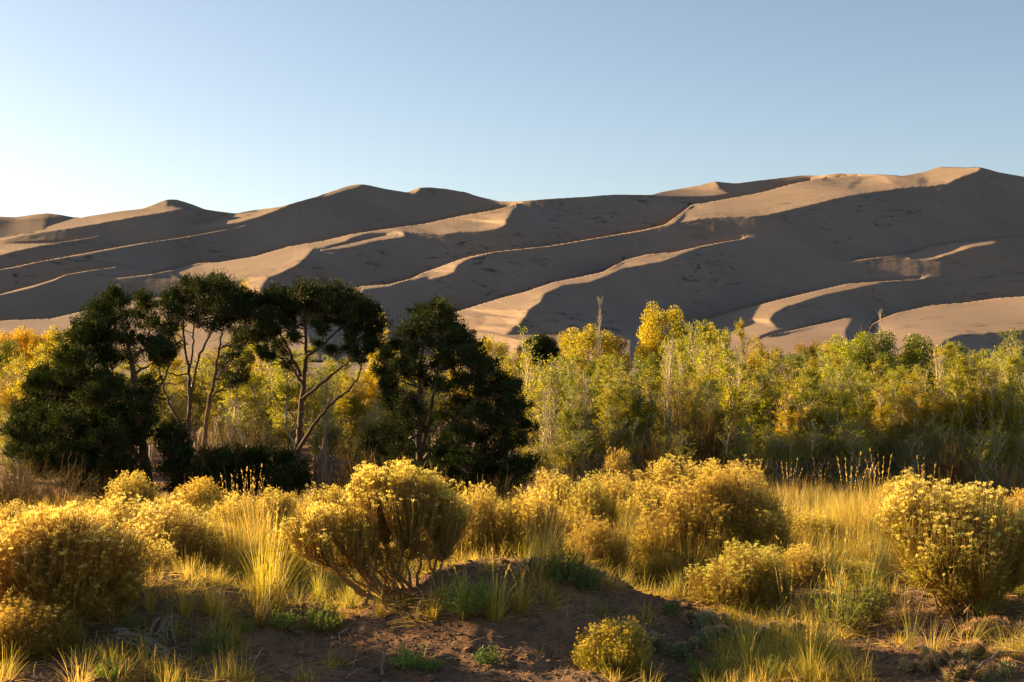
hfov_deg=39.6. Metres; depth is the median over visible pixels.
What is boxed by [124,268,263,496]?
juniper tree
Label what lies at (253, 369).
cottonwood tree
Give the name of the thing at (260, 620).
grass tussock
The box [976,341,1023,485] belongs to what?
cottonwood tree
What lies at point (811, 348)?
cottonwood tree
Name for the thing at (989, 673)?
prickly pear
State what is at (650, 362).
cottonwood tree
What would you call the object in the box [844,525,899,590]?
grass tussock
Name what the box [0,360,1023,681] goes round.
ground
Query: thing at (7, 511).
rabbitbrush
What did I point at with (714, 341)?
cottonwood tree
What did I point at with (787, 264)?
dunes
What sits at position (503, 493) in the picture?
bare shrub
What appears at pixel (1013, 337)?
cottonwood tree
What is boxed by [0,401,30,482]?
cottonwood tree
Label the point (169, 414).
cottonwood tree
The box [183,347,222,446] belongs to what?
cottonwood tree
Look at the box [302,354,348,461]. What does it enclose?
cottonwood tree
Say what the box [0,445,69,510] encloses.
bare shrub
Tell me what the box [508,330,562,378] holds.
tree
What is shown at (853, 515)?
grass tussock
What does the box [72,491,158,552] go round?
rabbitbrush
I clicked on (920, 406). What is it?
cottonwood tree
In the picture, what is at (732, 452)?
cottonwood tree
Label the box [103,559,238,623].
grass tussock
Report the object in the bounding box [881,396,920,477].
cottonwood tree
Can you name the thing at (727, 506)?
rabbitbrush
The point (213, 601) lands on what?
grass tussock
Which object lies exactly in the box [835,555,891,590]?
rabbitbrush
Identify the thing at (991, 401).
cottonwood tree
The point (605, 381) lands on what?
cottonwood tree
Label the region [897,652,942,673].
prickly pear
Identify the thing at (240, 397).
cottonwood tree
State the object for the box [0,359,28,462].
cottonwood tree
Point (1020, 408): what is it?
cottonwood tree
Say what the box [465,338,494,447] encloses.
cottonwood tree
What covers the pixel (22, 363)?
cottonwood tree
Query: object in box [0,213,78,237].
hills
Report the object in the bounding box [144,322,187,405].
cottonwood tree
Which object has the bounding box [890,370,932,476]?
cottonwood tree
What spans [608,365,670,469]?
cottonwood tree
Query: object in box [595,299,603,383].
cottonwood tree
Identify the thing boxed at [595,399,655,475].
cottonwood tree
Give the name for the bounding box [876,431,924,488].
cottonwood tree
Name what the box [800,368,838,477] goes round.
cottonwood tree
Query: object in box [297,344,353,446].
cottonwood tree
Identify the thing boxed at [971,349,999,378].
cottonwood tree
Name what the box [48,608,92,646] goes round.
grass tussock
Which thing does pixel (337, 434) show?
cottonwood tree
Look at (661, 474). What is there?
rabbitbrush
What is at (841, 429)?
cottonwood tree
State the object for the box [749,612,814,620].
fallen stick
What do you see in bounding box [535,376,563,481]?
cottonwood tree
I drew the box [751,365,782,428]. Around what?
cottonwood tree
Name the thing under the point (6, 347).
cottonwood tree
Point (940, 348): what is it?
cottonwood tree
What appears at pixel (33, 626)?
rabbitbrush
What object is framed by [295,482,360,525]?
rabbitbrush
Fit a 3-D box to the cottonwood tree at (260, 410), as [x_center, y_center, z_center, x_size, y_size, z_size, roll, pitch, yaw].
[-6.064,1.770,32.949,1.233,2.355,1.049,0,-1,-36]
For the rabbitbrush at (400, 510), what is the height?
1.035 m
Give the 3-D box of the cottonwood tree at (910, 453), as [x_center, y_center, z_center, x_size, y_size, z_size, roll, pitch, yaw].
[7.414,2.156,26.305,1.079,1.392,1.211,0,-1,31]
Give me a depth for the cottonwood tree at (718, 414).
26.45 m
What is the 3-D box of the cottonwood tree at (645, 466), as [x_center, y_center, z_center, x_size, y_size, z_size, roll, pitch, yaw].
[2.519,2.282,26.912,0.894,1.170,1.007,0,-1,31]
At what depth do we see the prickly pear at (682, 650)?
9.21 m
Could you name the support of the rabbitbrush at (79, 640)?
on the ground at (554, 626)
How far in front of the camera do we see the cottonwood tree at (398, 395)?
36.85 m
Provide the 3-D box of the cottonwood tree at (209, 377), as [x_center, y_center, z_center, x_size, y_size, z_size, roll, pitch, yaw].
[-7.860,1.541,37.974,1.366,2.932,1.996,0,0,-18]
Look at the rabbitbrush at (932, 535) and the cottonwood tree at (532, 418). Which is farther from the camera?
the cottonwood tree at (532, 418)
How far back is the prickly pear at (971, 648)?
8.45 m
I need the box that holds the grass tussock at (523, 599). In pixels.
[404,555,601,629]
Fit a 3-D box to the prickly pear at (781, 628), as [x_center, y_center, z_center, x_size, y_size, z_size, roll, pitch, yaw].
[1.827,1.950,9.521,0.367,0.197,0.188,0,0,0]
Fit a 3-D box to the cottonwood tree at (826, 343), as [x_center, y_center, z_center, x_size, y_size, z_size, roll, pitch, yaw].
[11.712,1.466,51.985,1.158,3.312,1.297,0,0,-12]
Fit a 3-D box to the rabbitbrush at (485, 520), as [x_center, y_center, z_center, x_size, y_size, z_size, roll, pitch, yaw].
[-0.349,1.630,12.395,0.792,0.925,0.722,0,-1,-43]
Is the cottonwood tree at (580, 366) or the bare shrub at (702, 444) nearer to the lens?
the bare shrub at (702, 444)
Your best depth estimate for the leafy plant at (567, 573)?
9.50 m
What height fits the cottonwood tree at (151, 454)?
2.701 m
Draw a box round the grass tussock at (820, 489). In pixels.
[794,461,859,510]
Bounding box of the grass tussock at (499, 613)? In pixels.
[405,543,578,636]
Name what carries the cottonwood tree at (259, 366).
on the ground at (554, 626)
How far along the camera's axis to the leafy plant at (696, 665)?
8.88 m
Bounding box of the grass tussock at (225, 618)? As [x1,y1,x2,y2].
[183,587,286,629]
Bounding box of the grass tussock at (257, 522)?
[205,466,285,548]
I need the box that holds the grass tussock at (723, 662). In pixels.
[672,625,763,680]
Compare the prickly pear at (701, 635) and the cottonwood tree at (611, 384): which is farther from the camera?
the cottonwood tree at (611, 384)
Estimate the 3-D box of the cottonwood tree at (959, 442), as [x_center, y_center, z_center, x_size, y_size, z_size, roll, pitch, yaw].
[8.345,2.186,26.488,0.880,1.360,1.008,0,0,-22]
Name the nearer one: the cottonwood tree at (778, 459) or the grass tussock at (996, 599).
the grass tussock at (996, 599)
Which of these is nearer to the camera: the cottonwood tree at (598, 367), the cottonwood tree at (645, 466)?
the cottonwood tree at (645, 466)
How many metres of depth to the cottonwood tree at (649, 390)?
29.95 m
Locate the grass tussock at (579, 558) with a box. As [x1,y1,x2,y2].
[512,510,650,576]
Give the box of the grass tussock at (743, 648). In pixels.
[658,597,825,681]
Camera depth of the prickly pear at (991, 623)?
9.20 m
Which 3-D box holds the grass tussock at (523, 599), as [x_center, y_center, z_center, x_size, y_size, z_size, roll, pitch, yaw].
[-0.067,1.644,9.194,1.439,0.544,1.071,0,0,23]
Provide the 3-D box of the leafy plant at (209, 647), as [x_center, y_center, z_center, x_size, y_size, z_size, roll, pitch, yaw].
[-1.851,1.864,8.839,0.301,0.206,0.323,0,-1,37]
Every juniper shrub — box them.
[139,417,199,499]
[185,437,314,507]
[335,418,425,494]
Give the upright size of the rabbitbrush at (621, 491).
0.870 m
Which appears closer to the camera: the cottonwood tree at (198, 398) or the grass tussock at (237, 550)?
the grass tussock at (237, 550)
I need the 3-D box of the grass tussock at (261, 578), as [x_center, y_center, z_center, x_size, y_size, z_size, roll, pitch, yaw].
[-1.426,1.453,9.755,1.177,0.830,0.849,0,-1,29]
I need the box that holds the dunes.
[0,167,1023,360]
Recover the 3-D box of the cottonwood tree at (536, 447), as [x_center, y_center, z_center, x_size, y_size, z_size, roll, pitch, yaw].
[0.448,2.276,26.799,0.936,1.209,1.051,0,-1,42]
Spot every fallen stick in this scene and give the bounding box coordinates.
[247,653,272,660]
[279,669,295,678]
[336,627,364,636]
[344,668,372,679]
[415,598,432,617]
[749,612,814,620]
[974,651,1022,670]
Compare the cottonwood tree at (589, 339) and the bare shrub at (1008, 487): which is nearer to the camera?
the bare shrub at (1008, 487)
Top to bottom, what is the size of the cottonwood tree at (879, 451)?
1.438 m
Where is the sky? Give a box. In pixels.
[0,0,1023,217]
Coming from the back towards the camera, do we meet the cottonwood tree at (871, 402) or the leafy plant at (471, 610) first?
the cottonwood tree at (871, 402)
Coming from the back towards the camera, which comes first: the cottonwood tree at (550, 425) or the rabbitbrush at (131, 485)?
the cottonwood tree at (550, 425)
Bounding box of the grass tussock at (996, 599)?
[987,553,1015,605]
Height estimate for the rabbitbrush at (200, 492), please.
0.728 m
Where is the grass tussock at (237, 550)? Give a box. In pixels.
[196,467,268,575]
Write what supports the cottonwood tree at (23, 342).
on the ground at (554, 626)
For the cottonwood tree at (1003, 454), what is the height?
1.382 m
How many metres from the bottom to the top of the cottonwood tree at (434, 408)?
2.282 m
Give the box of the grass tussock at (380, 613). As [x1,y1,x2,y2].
[353,582,396,617]
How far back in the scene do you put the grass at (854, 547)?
9.69 m
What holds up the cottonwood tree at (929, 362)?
on the ground at (554, 626)
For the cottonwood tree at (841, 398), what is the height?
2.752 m
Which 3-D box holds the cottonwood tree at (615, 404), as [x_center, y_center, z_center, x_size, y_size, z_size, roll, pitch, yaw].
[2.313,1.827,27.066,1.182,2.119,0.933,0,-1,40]
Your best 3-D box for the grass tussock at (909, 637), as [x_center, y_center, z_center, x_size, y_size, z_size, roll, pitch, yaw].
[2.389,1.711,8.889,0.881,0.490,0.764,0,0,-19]
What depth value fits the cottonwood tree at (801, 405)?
33.80 m
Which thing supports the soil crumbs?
on the ground at (554, 626)
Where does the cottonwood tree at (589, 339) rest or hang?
on the ground at (554, 626)
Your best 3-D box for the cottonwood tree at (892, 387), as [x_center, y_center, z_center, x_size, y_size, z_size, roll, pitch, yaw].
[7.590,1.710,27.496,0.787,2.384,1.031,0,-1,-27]
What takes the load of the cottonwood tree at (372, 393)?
on the ground at (554, 626)
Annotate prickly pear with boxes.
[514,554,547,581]
[646,630,698,662]
[661,597,729,630]
[694,623,767,649]
[760,618,810,638]
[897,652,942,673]
[918,636,987,664]
[939,656,1016,681]
[957,615,1023,639]
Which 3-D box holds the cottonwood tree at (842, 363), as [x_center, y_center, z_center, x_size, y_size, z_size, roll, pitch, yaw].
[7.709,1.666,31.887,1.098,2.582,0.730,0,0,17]
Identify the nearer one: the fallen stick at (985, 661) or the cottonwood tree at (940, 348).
the fallen stick at (985, 661)
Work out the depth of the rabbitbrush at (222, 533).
12.71 m
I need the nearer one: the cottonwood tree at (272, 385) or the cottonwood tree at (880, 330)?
the cottonwood tree at (272, 385)
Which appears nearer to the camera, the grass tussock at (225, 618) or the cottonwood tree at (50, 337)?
the grass tussock at (225, 618)
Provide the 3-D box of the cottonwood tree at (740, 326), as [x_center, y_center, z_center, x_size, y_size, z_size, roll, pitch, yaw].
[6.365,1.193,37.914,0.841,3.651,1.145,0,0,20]
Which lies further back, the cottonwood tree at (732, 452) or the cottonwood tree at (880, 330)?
the cottonwood tree at (880, 330)
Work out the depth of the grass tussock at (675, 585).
10.78 m
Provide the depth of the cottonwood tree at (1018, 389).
31.84 m
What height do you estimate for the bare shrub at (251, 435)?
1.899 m
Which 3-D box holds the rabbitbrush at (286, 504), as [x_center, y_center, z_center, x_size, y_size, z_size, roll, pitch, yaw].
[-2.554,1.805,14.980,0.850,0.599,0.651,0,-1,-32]
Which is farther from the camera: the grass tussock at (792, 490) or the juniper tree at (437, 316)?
the juniper tree at (437, 316)
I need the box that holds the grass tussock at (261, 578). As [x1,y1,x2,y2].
[233,493,358,611]
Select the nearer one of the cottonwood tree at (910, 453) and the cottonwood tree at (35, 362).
the cottonwood tree at (910, 453)
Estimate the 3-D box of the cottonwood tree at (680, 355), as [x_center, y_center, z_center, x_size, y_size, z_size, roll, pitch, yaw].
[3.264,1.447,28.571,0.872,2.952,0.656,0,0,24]
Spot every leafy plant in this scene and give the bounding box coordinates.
[89,653,123,681]
[120,609,142,630]
[189,624,242,656]
[233,615,257,631]
[264,604,293,630]
[290,596,348,632]
[388,641,426,669]
[416,653,444,671]
[441,570,486,618]
[469,642,504,666]
[474,575,502,609]
[539,536,586,586]
[573,559,604,591]
[622,560,645,581]
[683,651,738,681]
[753,653,791,681]
[805,562,881,633]
[850,566,890,622]
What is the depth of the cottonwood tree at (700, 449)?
26.10 m
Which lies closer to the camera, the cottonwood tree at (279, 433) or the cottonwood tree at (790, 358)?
the cottonwood tree at (279, 433)
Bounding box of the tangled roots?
[113,615,195,674]
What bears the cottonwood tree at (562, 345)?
on the ground at (554, 626)
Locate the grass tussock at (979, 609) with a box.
[927,489,1022,619]
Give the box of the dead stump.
[313,426,367,505]
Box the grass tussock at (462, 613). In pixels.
[413,557,509,621]
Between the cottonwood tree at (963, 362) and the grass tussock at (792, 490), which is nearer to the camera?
the grass tussock at (792, 490)
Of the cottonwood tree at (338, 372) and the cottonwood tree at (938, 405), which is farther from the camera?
the cottonwood tree at (338, 372)
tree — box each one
[0,281,188,507]
[0,326,39,380]
[0,338,25,394]
[0,358,21,453]
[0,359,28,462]
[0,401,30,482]
[1,341,53,473]
[18,326,52,363]
[20,339,64,401]
[29,357,62,452]
[43,325,68,361]
[116,361,162,465]
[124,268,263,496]
[124,355,173,462]
[139,364,194,454]
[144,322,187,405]
[150,375,197,459]
[156,355,217,451]
[176,287,262,450]
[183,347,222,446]
[184,347,232,439]
[196,347,236,443]
[206,413,226,448]
[208,343,265,418]
[216,395,247,477]
[217,333,271,449]
[230,368,276,449]
[237,276,261,372]
[242,359,276,442]
[245,342,281,451]
[247,274,394,507]
[257,413,290,463]
[261,334,317,448]
[268,347,321,454]
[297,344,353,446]
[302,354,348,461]
[309,418,351,473]
[310,360,349,400]
[324,358,354,447]
[327,368,372,458]
[336,363,377,458]
[347,395,387,463]
[353,333,401,458]
[361,353,381,410]
[367,311,388,365]
[369,292,543,501]
[372,355,412,428]
[387,380,452,456]
[394,348,440,407]
[415,371,441,445]
[424,347,460,437]
[440,366,487,463]
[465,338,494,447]
[481,335,509,384]
[487,349,521,380]
[493,351,543,455]
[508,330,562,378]
[510,365,544,405]
[513,322,597,483]
[518,369,536,452]
[522,430,557,493]
[528,378,543,450]
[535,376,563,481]
[540,427,592,486]
[541,353,594,444]
[554,415,606,493]
[555,372,587,485]
[556,329,584,374]
[560,356,608,422]
[561,323,620,384]
[565,354,619,456]
[569,407,611,490]
[573,365,593,487]
[585,362,607,469]
[591,330,633,386]
[591,352,631,466]
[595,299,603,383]
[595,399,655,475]
[596,354,624,441]
[599,403,654,473]
[601,382,663,480]
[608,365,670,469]
[611,357,652,475]
[624,352,661,405]
[625,369,673,448]
[630,374,662,434]
[630,438,662,483]
[634,299,684,380]
[647,414,702,480]
[651,416,692,469]
[655,319,719,434]
[655,332,685,458]
[659,340,692,429]
[664,364,709,468]
[668,318,695,367]
[673,335,692,433]
[677,377,739,462]
[680,327,740,418]
[681,319,715,384]
[681,372,716,463]
[689,426,725,465]
[698,323,734,381]
[701,347,735,462]
[706,341,734,380]
[708,415,762,470]
[710,348,756,441]
[711,416,763,481]
[728,359,790,477]
[733,317,764,396]
[735,373,765,468]
[740,374,769,462]
[745,343,784,381]
[747,417,800,493]
[748,357,777,468]
[750,346,804,439]
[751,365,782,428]
[752,418,814,496]
[762,379,816,492]
[765,367,823,485]
[776,346,816,398]
[781,425,816,493]
[786,384,805,426]
[788,419,843,493]
[791,377,844,490]
[792,342,837,399]
[793,339,822,372]
[794,375,807,404]
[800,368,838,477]
[801,358,830,467]
[803,357,869,480]
[815,340,846,375]
[815,351,859,491]
[815,400,882,493]
[819,331,880,391]
[822,414,881,495]
[830,354,868,431]
[835,361,867,463]
[837,358,873,433]
[839,371,875,489]
[855,351,911,411]
[860,330,932,392]
[860,376,883,477]
[860,415,907,489]
[864,359,899,435]
[864,365,905,484]
[868,374,892,478]
[874,309,883,357]
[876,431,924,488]
[879,370,930,475]
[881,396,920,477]
[883,422,941,490]
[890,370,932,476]
[894,333,953,396]
[894,388,930,467]
[896,364,931,398]
[897,361,939,489]
[919,340,949,483]
[920,408,965,492]
[921,373,969,487]
[923,363,971,485]
[929,341,968,413]
[930,342,959,373]
[937,342,980,385]
[944,424,976,489]
[946,353,985,484]
[951,413,1015,496]
[963,350,1003,490]
[963,359,1020,492]
[966,425,1018,495]
[970,343,1008,485]
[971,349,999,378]
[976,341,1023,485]
[981,375,1023,490]
[995,352,1023,478]
[996,325,1023,401]
[1002,356,1023,469]
[1004,338,1021,464]
[1004,421,1023,495]
[1017,361,1023,436]
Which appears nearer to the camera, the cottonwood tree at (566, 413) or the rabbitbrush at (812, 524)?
the rabbitbrush at (812, 524)
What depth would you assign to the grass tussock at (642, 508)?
15.15 m
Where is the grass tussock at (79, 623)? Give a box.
[21,598,112,643]
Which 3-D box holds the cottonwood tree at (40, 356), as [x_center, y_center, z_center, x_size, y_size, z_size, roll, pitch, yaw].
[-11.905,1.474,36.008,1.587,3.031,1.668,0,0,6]
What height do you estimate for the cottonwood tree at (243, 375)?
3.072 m
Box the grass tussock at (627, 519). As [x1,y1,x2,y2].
[618,504,637,530]
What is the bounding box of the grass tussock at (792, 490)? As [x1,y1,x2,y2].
[766,458,813,514]
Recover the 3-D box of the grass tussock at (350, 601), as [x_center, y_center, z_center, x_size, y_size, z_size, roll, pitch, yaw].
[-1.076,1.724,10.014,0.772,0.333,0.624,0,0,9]
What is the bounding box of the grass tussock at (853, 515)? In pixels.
[792,451,886,542]
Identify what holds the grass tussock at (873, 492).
on the ground at (554, 626)
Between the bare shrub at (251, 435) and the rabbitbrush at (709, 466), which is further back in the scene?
the bare shrub at (251, 435)
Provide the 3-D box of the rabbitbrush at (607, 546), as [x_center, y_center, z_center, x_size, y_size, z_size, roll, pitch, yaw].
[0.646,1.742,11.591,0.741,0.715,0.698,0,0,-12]
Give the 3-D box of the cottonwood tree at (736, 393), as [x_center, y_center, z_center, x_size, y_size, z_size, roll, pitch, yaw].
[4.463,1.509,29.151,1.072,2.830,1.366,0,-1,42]
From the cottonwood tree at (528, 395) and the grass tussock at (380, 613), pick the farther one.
the cottonwood tree at (528, 395)
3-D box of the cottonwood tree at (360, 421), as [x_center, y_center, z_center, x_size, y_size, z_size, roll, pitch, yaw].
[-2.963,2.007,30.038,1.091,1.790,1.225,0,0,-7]
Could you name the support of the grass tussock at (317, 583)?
on the ground at (554, 626)
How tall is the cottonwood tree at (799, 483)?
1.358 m
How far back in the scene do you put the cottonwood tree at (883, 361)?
34.72 m
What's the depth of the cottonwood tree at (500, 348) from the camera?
47.78 m
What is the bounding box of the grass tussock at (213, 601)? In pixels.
[161,570,239,626]
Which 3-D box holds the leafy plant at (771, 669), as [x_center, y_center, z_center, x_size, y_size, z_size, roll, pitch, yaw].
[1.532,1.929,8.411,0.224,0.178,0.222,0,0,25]
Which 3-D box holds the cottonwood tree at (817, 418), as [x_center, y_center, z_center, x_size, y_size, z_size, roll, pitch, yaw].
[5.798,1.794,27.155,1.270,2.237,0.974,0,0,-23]
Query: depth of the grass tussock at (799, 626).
8.87 m
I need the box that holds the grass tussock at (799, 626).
[659,546,881,674]
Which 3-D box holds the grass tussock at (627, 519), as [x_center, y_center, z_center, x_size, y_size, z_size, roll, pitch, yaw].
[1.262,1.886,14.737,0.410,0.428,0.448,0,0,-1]
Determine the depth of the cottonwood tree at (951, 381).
26.85 m
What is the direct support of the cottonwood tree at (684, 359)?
on the ground at (554, 626)
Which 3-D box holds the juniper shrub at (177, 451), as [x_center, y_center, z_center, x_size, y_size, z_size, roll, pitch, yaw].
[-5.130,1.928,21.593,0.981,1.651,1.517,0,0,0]
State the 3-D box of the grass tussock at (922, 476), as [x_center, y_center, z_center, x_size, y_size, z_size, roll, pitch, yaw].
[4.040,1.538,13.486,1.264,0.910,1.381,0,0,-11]
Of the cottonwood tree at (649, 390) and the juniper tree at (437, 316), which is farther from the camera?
the cottonwood tree at (649, 390)
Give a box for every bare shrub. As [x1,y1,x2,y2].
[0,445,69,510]
[0,470,36,512]
[20,455,105,510]
[187,392,248,499]
[228,405,289,500]
[317,410,378,503]
[457,471,535,507]
[628,421,680,484]
[669,380,748,472]
[919,436,985,500]
[972,456,1023,505]
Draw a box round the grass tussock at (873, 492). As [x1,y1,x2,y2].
[850,450,902,520]
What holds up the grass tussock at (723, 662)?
on the ground at (554, 626)
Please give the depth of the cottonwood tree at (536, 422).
31.76 m
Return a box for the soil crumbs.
[1,555,1023,681]
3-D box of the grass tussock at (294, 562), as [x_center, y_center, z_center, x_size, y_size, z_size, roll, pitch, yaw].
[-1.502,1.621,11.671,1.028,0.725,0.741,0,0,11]
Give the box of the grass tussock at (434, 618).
[354,580,451,623]
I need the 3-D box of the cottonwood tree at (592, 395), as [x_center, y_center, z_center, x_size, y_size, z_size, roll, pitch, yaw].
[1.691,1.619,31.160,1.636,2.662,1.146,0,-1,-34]
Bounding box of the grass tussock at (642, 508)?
[631,491,657,525]
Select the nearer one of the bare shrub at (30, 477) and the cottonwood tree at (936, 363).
the bare shrub at (30, 477)
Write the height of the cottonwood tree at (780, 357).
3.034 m
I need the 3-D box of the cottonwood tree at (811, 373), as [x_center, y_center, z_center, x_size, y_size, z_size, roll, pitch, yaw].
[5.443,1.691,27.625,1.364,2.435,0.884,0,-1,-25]
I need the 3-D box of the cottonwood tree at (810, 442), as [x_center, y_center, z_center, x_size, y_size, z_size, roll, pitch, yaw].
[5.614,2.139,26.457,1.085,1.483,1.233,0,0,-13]
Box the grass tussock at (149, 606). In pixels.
[103,564,201,614]
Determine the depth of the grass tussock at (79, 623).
9.00 m
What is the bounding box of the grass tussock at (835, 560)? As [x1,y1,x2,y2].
[813,506,882,588]
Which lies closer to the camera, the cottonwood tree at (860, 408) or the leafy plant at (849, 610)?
the leafy plant at (849, 610)
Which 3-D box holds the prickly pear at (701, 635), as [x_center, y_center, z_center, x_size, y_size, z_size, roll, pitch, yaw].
[1.446,1.969,9.394,0.520,0.250,0.254,0,0,0]
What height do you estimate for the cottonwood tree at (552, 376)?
3.307 m
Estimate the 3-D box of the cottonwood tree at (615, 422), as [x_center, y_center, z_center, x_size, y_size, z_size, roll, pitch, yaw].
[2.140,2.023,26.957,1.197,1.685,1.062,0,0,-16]
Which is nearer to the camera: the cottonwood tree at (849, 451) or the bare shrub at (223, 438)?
the bare shrub at (223, 438)
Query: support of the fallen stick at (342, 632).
on the ground at (554, 626)
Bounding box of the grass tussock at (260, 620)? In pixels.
[198,574,340,637]
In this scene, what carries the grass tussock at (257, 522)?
on the ground at (554, 626)
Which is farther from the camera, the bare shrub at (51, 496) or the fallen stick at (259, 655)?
the bare shrub at (51, 496)
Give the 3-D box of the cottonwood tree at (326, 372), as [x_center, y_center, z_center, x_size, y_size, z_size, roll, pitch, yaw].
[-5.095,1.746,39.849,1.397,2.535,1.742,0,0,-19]
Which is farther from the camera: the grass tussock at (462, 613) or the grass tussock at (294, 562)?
the grass tussock at (294, 562)
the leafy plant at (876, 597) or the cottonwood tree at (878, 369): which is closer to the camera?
the leafy plant at (876, 597)
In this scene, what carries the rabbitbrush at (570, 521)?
on the ground at (554, 626)
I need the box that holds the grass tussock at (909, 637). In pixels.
[847,575,929,649]
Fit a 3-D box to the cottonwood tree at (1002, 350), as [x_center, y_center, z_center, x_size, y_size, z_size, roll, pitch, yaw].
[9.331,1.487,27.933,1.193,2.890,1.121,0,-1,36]
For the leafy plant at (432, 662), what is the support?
on the ground at (554, 626)
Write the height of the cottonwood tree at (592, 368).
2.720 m
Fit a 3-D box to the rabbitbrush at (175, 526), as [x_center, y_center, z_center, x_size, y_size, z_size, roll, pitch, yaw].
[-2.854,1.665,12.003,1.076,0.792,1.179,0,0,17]
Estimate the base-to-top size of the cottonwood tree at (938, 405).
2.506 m
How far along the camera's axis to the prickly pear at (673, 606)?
9.69 m
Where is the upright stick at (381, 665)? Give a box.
[380,642,389,674]
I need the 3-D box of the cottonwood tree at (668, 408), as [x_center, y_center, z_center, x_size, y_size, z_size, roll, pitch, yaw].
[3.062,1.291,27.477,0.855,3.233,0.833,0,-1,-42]
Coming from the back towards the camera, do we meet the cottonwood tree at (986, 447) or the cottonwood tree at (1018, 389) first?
the cottonwood tree at (1018, 389)
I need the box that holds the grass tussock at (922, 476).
[884,455,950,501]
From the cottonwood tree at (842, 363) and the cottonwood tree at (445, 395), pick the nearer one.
the cottonwood tree at (842, 363)
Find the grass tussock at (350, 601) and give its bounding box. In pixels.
[313,571,362,607]
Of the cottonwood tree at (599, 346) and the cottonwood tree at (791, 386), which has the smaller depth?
the cottonwood tree at (791, 386)
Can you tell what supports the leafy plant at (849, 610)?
on the ground at (554, 626)
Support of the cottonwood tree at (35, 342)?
on the ground at (554, 626)
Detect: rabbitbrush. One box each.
[0,492,171,627]
[0,497,27,527]
[0,593,91,662]
[23,622,88,654]
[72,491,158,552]
[98,469,165,513]
[116,491,229,576]
[133,532,184,576]
[168,473,230,518]
[193,516,248,564]
[204,490,263,538]
[245,485,299,532]
[263,524,310,567]
[271,451,483,609]
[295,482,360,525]
[449,476,511,564]
[488,481,569,558]
[512,467,577,516]
[543,505,596,550]
[553,512,637,580]
[560,469,623,540]
[565,614,666,681]
[593,468,638,520]
[600,445,638,495]
[614,478,667,529]
[619,455,809,571]
[628,453,702,514]
[635,552,687,585]
[677,538,809,611]
[693,453,731,481]
[726,456,776,499]
[778,541,830,587]
[781,510,848,552]
[811,503,839,517]
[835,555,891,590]
[864,466,1023,617]
[874,476,902,506]
[1002,486,1023,524]
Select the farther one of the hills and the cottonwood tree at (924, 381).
the hills
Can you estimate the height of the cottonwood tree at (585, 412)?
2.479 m
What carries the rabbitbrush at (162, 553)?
on the ground at (554, 626)
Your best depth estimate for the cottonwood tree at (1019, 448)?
26.20 m
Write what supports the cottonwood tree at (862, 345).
on the ground at (554, 626)
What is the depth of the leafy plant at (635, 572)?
11.68 m
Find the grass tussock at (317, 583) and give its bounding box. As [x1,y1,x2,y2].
[290,559,333,599]
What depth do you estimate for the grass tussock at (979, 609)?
9.44 m
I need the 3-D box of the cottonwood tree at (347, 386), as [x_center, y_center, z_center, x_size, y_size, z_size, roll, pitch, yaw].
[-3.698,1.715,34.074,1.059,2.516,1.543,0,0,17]
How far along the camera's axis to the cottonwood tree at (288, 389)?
30.79 m
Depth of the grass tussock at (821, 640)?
8.62 m
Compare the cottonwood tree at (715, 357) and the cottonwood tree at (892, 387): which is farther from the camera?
the cottonwood tree at (715, 357)
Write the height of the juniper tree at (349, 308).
3.975 m
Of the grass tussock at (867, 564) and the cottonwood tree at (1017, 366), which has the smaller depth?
the grass tussock at (867, 564)
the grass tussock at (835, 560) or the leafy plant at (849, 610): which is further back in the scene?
the grass tussock at (835, 560)
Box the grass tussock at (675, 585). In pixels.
[667,572,682,597]
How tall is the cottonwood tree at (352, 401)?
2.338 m
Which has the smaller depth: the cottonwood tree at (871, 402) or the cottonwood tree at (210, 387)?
the cottonwood tree at (871, 402)
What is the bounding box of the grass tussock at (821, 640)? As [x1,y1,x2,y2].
[775,531,1001,664]
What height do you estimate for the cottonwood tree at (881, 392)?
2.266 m
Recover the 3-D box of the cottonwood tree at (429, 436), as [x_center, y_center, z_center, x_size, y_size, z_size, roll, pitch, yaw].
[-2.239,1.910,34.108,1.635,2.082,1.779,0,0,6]
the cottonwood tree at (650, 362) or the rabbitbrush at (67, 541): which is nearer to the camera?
the rabbitbrush at (67, 541)
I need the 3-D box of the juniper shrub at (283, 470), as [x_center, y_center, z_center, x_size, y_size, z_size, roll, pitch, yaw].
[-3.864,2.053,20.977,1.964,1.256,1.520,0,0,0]
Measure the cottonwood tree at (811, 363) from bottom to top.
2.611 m
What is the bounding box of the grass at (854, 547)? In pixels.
[0,473,1023,681]
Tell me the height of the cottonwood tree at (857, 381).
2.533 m
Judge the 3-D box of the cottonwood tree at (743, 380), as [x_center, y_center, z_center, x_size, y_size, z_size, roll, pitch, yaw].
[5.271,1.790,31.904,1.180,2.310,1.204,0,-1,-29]
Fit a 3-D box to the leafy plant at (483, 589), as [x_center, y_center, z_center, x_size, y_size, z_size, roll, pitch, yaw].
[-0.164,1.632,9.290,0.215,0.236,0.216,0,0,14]
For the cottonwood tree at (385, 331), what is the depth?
48.16 m
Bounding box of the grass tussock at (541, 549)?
[515,480,596,578]
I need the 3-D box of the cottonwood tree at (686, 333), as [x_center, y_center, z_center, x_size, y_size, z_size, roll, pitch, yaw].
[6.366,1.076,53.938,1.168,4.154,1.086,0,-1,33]
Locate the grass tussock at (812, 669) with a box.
[755,620,870,681]
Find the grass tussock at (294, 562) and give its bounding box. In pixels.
[277,496,319,580]
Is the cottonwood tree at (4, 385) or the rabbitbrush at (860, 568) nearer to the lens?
the rabbitbrush at (860, 568)

